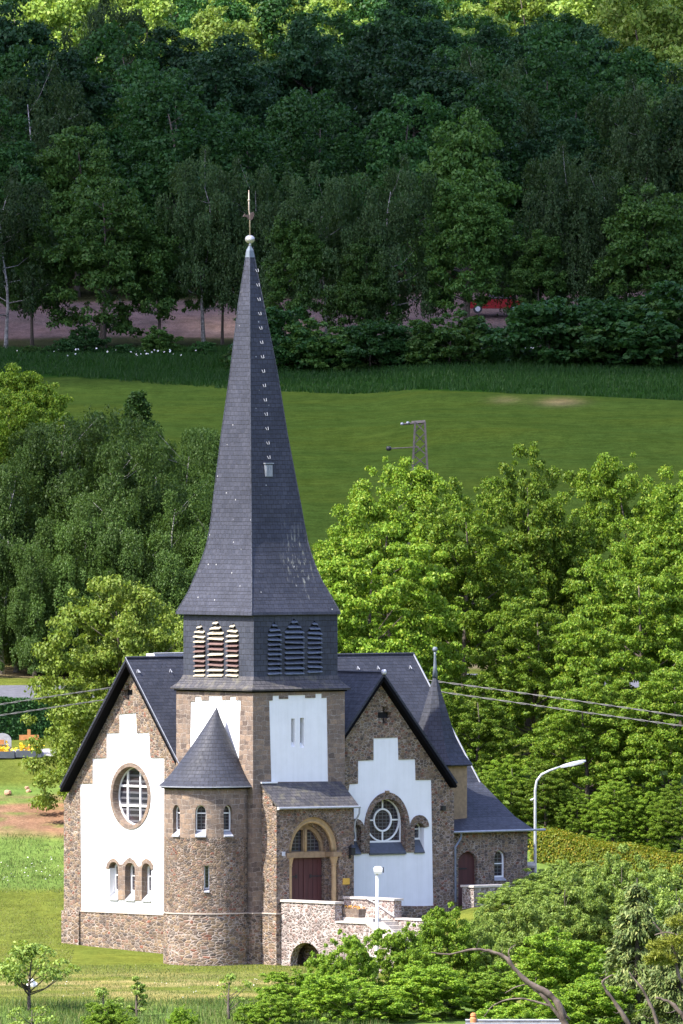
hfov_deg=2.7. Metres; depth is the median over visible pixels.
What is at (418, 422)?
lattice pylon
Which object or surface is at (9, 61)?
forest tree
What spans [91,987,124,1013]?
scrub sapling
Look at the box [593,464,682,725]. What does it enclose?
maple tree
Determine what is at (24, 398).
maple tree
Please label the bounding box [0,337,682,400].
tall meadow grass
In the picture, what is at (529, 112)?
birch tree
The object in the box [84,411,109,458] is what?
pointed tree
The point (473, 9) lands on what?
forest tree
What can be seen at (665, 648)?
maple tree
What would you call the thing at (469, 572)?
maple tree
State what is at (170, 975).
lawn grass
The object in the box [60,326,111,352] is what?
bush
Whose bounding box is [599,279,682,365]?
bush
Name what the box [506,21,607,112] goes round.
forest tree
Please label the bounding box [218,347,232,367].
bush
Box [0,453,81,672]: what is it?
birch tree
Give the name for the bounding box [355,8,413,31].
forest tree
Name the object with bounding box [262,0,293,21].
forest tree
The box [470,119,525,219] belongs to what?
forest tree
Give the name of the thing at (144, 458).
birch tree
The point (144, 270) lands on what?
forest tree
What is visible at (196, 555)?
birch tree
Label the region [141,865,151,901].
window
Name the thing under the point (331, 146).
forest tree
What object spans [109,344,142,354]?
bush
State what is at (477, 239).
forest tree
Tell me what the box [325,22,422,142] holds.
forest tree
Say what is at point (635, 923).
spruce tree
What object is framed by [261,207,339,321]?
forest tree
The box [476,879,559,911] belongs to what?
shrub
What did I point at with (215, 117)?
forest tree
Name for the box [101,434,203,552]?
birch tree
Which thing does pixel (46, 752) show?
path
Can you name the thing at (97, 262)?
forest tree
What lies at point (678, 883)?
shrub
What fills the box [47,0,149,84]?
birch tree
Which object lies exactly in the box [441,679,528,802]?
maple tree
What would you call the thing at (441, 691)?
power cable
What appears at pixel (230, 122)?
forest tree
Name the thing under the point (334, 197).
birch tree
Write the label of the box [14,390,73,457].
maple tree
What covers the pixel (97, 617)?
chestnut tree
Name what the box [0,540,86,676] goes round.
birch tree
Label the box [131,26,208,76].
forest tree
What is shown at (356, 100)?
forest tree
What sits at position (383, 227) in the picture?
birch tree
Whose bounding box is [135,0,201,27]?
forest tree
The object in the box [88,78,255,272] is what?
forest tree
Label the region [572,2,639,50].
forest tree
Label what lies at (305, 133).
forest tree
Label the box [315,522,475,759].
maple tree
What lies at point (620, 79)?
forest tree
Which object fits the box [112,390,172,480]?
pointed tree
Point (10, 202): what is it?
birch tree
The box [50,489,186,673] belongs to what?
birch tree
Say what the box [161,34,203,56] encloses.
forest tree
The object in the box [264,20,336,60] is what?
forest tree
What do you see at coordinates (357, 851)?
window
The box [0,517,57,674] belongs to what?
birch tree
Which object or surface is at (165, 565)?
birch tree
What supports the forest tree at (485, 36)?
on the ground at (338, 442)
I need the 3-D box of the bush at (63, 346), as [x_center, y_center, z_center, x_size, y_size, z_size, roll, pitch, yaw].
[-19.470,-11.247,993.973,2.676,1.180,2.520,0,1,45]
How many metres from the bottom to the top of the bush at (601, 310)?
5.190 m
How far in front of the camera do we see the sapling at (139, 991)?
621.12 m
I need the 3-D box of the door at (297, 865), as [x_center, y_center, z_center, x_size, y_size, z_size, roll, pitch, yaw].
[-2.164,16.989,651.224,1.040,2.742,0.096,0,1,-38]
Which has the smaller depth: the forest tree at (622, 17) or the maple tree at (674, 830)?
the maple tree at (674, 830)
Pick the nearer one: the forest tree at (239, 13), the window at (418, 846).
the window at (418, 846)
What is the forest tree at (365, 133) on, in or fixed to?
on the ground at (338, 442)
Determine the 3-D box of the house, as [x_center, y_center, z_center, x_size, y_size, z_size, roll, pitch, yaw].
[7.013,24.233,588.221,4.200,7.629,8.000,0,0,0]
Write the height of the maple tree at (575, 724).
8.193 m
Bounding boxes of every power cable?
[0,680,682,716]
[0,691,682,725]
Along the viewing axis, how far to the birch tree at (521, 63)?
1108.51 m
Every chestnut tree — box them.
[18,574,182,813]
[49,663,107,795]
[114,616,182,676]
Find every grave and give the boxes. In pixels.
[0,733,15,757]
[14,729,44,756]
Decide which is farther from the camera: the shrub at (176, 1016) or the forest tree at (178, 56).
the forest tree at (178, 56)
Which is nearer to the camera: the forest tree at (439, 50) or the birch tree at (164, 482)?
the birch tree at (164, 482)
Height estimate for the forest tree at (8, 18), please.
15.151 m
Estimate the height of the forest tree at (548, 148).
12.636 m
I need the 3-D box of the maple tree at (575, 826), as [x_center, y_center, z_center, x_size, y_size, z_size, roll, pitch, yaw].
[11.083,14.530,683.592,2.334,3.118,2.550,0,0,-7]
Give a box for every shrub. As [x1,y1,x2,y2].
[80,999,139,1023]
[166,1004,199,1023]
[232,992,301,1023]
[252,968,342,1012]
[292,969,411,1022]
[304,929,380,990]
[361,921,457,1000]
[366,961,482,1021]
[409,901,489,985]
[430,965,537,1017]
[444,906,515,977]
[454,886,553,976]
[474,985,590,1023]
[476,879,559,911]
[493,926,610,1011]
[507,858,622,966]
[510,859,588,896]
[541,975,646,1023]
[548,953,655,1000]
[555,856,656,897]
[567,842,676,957]
[609,864,682,966]
[614,863,682,902]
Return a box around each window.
[109,864,118,900]
[119,767,147,824]
[125,864,134,900]
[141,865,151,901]
[171,807,179,836]
[195,805,205,836]
[204,865,208,892]
[224,806,233,836]
[354,827,360,854]
[369,799,405,854]
[414,824,424,852]
[494,851,505,880]
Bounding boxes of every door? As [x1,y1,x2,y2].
[292,858,302,899]
[303,857,321,900]
[458,852,473,905]
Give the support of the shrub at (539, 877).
on the ground at (338, 442)
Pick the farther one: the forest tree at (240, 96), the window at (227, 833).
the forest tree at (240, 96)
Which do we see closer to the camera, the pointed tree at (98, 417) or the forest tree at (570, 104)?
the pointed tree at (98, 417)
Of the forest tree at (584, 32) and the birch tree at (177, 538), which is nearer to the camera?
the birch tree at (177, 538)
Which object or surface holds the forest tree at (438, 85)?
on the ground at (338, 442)
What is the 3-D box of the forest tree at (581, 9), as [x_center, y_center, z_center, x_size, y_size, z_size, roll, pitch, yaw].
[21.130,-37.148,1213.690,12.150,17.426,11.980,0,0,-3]
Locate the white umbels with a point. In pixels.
(144, 350)
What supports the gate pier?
on the ground at (338, 442)
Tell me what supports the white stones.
on the ground at (338, 442)
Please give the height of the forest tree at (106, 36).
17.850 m
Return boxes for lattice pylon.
[386,420,427,553]
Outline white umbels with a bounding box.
[17,347,531,355]
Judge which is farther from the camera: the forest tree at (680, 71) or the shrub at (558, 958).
the forest tree at (680, 71)
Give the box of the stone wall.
[460,884,509,908]
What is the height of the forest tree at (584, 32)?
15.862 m
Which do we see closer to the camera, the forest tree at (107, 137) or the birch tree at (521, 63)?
the forest tree at (107, 137)
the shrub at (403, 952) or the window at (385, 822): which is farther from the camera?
the window at (385, 822)
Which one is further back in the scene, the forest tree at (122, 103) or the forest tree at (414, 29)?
the forest tree at (414, 29)
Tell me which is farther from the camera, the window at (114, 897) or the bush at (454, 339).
the bush at (454, 339)
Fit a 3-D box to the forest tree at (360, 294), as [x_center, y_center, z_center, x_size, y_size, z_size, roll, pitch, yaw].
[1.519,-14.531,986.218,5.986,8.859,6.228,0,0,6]
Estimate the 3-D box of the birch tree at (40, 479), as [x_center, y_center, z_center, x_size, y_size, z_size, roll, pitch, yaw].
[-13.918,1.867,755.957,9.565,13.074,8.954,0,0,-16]
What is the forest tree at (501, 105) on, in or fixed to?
on the ground at (338, 442)
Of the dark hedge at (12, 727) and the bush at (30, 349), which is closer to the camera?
the dark hedge at (12, 727)
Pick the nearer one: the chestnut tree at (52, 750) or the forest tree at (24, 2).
the chestnut tree at (52, 750)
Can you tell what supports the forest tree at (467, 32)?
on the ground at (338, 442)
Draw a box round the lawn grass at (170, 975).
[0,884,314,1005]
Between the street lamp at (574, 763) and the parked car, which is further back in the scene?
the parked car
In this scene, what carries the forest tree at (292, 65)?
on the ground at (338, 442)
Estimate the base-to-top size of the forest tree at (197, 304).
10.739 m
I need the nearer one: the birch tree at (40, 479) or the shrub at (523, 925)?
the shrub at (523, 925)
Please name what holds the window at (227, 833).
in the church
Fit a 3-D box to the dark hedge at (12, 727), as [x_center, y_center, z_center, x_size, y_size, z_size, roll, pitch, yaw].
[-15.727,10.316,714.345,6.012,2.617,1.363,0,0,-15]
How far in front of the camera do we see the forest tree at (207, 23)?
1171.95 m
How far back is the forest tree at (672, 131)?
1040.44 m
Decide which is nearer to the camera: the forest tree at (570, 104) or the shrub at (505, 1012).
the shrub at (505, 1012)
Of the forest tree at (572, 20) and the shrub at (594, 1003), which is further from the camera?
the forest tree at (572, 20)
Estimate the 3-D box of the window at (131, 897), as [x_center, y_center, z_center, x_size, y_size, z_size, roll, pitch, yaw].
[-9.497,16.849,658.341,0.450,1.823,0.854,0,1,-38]
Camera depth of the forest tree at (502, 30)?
1148.33 m
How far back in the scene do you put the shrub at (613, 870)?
643.66 m
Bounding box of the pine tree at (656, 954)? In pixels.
[431,912,682,1023]
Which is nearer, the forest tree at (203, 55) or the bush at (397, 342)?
the bush at (397, 342)
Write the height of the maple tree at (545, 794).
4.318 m
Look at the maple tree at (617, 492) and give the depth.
719.51 m
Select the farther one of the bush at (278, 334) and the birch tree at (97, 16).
the birch tree at (97, 16)
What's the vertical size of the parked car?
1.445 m
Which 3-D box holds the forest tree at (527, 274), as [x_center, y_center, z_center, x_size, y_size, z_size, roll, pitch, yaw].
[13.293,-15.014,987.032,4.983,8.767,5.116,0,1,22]
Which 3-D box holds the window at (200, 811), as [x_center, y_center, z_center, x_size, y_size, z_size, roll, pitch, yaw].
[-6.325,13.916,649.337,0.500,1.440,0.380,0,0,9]
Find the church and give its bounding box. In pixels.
[59,190,545,965]
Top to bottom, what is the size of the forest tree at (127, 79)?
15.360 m
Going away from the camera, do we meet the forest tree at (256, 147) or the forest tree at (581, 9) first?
the forest tree at (256, 147)
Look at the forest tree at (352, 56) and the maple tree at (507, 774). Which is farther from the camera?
the forest tree at (352, 56)
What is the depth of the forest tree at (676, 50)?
1142.17 m
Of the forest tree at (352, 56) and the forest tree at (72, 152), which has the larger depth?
the forest tree at (352, 56)
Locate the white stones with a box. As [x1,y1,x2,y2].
[26,979,37,986]
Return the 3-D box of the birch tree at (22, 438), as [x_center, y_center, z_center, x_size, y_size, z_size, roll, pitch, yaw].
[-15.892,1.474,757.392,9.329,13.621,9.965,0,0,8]
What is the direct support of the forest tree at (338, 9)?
on the ground at (338, 442)
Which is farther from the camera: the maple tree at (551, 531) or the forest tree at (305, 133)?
the forest tree at (305, 133)
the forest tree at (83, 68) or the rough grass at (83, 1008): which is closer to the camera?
the rough grass at (83, 1008)
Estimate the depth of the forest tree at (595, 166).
1054.44 m
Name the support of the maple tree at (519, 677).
on the ground at (338, 442)
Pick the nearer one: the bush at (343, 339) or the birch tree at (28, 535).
the birch tree at (28, 535)
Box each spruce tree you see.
[596,878,676,1023]
[631,898,682,1023]
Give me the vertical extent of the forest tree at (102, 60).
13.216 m
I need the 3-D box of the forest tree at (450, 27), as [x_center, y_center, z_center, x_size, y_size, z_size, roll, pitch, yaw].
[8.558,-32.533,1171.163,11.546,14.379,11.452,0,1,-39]
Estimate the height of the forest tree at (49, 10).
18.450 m
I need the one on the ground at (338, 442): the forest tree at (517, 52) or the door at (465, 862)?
the forest tree at (517, 52)
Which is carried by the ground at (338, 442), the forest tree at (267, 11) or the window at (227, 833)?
the forest tree at (267, 11)
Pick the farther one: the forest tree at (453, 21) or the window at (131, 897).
the forest tree at (453, 21)
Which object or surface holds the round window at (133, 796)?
in the church
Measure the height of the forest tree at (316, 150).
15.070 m
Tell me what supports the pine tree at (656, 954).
on the ground at (338, 442)
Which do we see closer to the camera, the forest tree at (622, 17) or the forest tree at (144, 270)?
the forest tree at (144, 270)
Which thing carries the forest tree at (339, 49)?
on the ground at (338, 442)
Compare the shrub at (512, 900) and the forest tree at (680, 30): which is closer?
the shrub at (512, 900)
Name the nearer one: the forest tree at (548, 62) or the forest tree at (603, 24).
the forest tree at (548, 62)
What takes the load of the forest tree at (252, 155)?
on the ground at (338, 442)
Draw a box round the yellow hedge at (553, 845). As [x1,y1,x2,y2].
[528,825,682,878]
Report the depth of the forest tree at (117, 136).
1065.55 m
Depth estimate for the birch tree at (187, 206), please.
1005.66 m
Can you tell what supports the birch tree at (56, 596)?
on the ground at (338, 442)
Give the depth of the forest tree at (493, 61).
1094.23 m
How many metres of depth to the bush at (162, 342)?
996.34 m
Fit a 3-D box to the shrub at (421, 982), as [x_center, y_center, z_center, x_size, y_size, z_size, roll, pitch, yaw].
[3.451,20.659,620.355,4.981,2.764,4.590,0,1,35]
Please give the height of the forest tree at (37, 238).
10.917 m
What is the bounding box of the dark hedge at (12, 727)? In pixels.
[0,696,66,739]
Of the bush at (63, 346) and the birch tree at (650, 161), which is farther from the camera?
the birch tree at (650, 161)
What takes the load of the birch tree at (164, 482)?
on the ground at (338, 442)
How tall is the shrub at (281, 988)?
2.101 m
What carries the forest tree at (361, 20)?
on the ground at (338, 442)
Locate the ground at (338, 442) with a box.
[0,244,682,1023]
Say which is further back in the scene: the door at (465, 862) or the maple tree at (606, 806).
the maple tree at (606, 806)
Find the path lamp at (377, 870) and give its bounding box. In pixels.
[373,866,383,977]
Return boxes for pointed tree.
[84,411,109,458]
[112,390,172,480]
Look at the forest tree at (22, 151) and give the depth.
1040.88 m
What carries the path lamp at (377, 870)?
on the ground at (338, 442)
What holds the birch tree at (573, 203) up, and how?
on the ground at (338, 442)
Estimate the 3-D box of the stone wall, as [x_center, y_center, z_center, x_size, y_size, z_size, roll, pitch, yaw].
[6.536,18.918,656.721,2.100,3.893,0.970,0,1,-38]
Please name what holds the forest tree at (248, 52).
on the ground at (338, 442)
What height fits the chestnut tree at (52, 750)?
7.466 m
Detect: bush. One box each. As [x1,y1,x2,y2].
[20,345,41,353]
[42,340,78,353]
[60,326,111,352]
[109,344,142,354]
[139,325,183,353]
[185,341,217,353]
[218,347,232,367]
[227,306,336,370]
[279,317,369,370]
[322,318,413,368]
[371,324,451,365]
[404,309,501,365]
[466,342,504,360]
[475,295,606,365]
[532,296,670,365]
[560,300,682,367]
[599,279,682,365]
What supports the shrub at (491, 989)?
on the ground at (338, 442)
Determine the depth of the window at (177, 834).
650.02 m
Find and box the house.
[465,1013,560,1023]
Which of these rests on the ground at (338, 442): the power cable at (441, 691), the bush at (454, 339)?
the bush at (454, 339)
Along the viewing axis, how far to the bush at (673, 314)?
965.27 m
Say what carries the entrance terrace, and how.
on the ground at (338, 442)
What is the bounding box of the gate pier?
[527,862,535,879]
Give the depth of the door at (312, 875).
651.93 m
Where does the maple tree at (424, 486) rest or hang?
on the ground at (338, 442)
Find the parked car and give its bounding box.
[470,293,519,312]
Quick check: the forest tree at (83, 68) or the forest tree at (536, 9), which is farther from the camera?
the forest tree at (536, 9)
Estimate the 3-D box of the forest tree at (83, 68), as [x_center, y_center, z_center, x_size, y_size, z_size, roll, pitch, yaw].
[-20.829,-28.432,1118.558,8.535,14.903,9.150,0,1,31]
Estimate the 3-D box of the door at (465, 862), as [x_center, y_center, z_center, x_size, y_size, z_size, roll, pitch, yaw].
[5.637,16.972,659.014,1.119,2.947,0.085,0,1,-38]
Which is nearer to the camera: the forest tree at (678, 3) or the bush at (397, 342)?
the bush at (397, 342)
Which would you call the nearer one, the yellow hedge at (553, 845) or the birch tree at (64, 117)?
the yellow hedge at (553, 845)
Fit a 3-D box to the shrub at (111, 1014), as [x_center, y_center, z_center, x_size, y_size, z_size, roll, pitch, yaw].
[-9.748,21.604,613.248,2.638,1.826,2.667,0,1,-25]
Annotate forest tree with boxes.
[0,0,49,35]
[0,2,60,84]
[0,12,31,64]
[0,42,89,138]
[0,47,121,244]
[0,95,59,278]
[0,198,65,346]
[12,0,109,58]
[15,122,132,296]
[36,173,181,347]
[50,12,80,32]
[58,133,144,265]
[62,49,110,92]
[74,20,166,122]
[75,81,180,256]
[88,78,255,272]
[90,66,253,263]
[92,0,140,20]
[94,0,196,96]
[95,51,105,66]
[103,57,184,120]
[103,84,179,144]
[128,208,195,337]
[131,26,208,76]
[134,8,189,39]
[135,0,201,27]
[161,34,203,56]
[161,45,280,164]
[174,0,253,45]
[184,108,255,255]
[185,51,256,120]
[185,126,301,271]
[187,0,282,39]
[189,5,259,64]
[190,31,286,163]
[192,0,278,61]
[193,204,242,344]
[196,113,287,255]
[250,94,377,288]
[251,0,341,63]
[255,16,364,150]
[256,87,378,258]
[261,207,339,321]
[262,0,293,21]
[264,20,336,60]
[271,125,325,174]
[276,0,344,18]
[284,11,364,55]
[287,1,343,36]
[297,36,348,110]
[302,0,346,13]
[308,0,371,25]
[319,235,407,340]
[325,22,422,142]
[332,0,415,38]
[333,51,371,122]
[338,18,372,41]
[340,0,446,42]
[341,40,489,275]
[341,91,472,286]
[349,121,424,235]
[351,0,465,124]
[352,46,431,229]
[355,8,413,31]
[400,106,521,335]
[406,80,555,279]
[413,0,474,38]
[421,169,525,349]
[430,42,509,84]
[432,24,463,55]
[434,14,513,70]
[437,0,473,33]
[443,1,494,33]
[445,25,518,82]
[446,45,512,104]
[449,14,514,45]
[456,0,530,24]
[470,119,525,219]
[481,0,558,47]
[487,45,616,147]
[492,22,571,102]
[501,229,570,346]
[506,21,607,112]
[513,116,607,266]
[515,135,624,262]
[516,80,629,263]
[531,11,595,48]
[542,0,625,28]
[563,23,629,82]
[567,44,673,111]
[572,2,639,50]
[579,182,682,311]
[589,0,682,81]
[591,76,665,143]
[601,80,682,252]
[633,0,682,60]
[647,86,682,238]
[656,44,682,85]
[664,27,682,79]
[669,62,682,85]
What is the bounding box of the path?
[13,749,58,757]
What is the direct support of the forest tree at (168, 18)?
on the ground at (338, 442)
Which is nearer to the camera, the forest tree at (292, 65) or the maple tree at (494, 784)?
the maple tree at (494, 784)
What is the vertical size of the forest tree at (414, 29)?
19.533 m
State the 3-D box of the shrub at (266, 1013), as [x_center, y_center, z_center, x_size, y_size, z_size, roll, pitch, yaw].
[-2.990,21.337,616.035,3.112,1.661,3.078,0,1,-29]
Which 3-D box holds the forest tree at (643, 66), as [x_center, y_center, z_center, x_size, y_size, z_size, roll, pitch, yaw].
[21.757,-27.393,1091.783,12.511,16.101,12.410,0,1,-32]
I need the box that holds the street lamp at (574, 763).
[530,760,585,872]
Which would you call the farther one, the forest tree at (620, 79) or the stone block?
the forest tree at (620, 79)
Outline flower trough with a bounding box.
[342,905,366,917]
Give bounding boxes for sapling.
[6,1005,58,1023]
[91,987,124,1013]
[126,976,148,1015]
[218,973,251,1018]
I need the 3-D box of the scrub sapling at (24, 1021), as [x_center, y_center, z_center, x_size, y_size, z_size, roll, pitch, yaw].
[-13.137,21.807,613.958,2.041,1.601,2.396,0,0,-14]
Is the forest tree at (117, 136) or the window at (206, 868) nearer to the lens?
the window at (206, 868)
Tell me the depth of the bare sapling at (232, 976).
619.30 m
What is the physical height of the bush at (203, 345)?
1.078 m
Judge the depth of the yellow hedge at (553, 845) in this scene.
678.59 m
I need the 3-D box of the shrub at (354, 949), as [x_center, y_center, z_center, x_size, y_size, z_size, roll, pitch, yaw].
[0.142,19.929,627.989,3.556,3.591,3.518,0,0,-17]
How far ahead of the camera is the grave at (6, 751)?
708.52 m
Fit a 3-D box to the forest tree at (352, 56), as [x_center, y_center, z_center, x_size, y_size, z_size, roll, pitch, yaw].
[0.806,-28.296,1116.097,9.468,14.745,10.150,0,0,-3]
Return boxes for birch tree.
[0,61,96,237]
[0,166,69,347]
[0,404,147,668]
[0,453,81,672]
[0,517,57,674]
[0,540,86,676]
[1,411,115,632]
[6,432,126,641]
[12,512,127,676]
[34,433,168,673]
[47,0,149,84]
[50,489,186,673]
[62,463,196,558]
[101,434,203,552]
[106,524,190,649]
[115,471,214,648]
[116,415,220,533]
[142,144,264,341]
[164,499,211,572]
[201,155,308,314]
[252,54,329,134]
[260,160,386,333]
[323,153,454,324]
[422,45,552,214]
[491,140,617,314]
[511,58,572,99]
[555,161,658,308]
[563,74,682,284]
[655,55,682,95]
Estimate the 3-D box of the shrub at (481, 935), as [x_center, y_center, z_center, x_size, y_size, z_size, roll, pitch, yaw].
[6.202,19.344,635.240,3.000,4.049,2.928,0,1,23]
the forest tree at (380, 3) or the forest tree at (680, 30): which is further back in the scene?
the forest tree at (380, 3)
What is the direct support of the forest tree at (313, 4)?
on the ground at (338, 442)
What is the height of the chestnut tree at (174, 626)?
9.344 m
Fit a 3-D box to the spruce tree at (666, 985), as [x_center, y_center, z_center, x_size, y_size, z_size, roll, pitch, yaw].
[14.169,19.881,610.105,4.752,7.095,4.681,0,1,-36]
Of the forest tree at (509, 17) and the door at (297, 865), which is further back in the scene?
the forest tree at (509, 17)
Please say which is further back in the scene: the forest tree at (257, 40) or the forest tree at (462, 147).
the forest tree at (257, 40)
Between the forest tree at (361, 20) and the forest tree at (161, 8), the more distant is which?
the forest tree at (361, 20)
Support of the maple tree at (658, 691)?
on the ground at (338, 442)
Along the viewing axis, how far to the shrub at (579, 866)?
658.04 m
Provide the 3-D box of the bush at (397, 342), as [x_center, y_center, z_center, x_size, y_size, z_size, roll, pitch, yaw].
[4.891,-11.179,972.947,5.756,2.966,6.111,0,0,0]
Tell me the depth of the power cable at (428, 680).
673.88 m
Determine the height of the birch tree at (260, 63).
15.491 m
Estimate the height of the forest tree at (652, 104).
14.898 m
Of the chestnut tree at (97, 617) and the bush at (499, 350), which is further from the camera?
the bush at (499, 350)
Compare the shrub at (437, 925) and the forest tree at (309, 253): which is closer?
the shrub at (437, 925)
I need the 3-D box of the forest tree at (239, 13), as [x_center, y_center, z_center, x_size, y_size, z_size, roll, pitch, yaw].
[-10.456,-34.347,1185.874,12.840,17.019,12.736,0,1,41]
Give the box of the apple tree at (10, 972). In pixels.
[0,940,80,1010]
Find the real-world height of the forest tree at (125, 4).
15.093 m
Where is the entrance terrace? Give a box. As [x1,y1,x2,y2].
[280,896,425,972]
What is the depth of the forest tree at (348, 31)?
1145.31 m
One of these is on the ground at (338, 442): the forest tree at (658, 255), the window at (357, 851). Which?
the forest tree at (658, 255)
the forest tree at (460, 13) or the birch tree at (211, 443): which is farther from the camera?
the forest tree at (460, 13)
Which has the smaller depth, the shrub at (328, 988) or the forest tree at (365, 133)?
the shrub at (328, 988)
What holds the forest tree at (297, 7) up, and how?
on the ground at (338, 442)
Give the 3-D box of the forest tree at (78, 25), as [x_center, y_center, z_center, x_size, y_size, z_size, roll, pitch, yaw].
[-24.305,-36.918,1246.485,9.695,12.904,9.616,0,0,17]
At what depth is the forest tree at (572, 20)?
1157.76 m
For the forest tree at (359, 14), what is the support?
on the ground at (338, 442)
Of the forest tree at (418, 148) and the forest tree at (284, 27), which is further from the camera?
the forest tree at (284, 27)
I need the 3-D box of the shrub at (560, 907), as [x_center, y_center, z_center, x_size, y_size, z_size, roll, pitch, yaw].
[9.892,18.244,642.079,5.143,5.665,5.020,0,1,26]
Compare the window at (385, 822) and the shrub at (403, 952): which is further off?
the window at (385, 822)
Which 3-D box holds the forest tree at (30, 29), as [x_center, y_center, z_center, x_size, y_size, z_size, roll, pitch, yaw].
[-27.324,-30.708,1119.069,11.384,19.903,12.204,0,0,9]
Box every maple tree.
[0,362,81,500]
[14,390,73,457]
[311,456,468,688]
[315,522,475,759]
[384,476,554,729]
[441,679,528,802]
[449,441,606,726]
[451,587,587,779]
[475,764,509,808]
[482,754,543,833]
[502,759,582,841]
[513,667,658,832]
[533,452,681,661]
[545,541,682,790]
[551,786,598,837]
[581,775,647,845]
[589,657,682,837]
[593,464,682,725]
[622,791,670,850]
[646,780,682,854]
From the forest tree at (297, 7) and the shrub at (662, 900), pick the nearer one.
the shrub at (662, 900)
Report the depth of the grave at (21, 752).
708.14 m
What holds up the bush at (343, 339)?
on the ground at (338, 442)
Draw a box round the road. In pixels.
[0,674,638,697]
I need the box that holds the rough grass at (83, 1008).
[0,832,388,1023]
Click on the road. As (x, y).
(15, 691)
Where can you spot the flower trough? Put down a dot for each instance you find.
(347, 911)
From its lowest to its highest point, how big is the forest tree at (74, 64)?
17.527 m
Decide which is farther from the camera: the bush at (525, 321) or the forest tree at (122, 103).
the forest tree at (122, 103)
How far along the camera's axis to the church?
653.30 m
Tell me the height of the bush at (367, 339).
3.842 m
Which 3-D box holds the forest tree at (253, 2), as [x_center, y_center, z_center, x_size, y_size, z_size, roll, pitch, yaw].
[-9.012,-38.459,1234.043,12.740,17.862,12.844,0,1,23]
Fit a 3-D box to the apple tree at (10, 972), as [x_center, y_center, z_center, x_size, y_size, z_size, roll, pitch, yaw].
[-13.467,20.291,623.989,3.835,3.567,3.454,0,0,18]
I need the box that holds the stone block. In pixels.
[4,790,11,795]
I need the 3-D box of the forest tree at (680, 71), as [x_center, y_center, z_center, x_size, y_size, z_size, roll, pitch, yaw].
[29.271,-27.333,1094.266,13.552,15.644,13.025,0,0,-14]
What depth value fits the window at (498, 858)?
660.26 m
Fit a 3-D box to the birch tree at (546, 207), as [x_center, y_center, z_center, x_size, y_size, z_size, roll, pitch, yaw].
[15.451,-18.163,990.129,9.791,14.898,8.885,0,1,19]
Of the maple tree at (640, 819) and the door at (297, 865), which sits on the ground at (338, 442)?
the maple tree at (640, 819)
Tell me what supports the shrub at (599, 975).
on the ground at (338, 442)
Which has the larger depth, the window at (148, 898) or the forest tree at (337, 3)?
the forest tree at (337, 3)
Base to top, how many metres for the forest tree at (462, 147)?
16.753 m

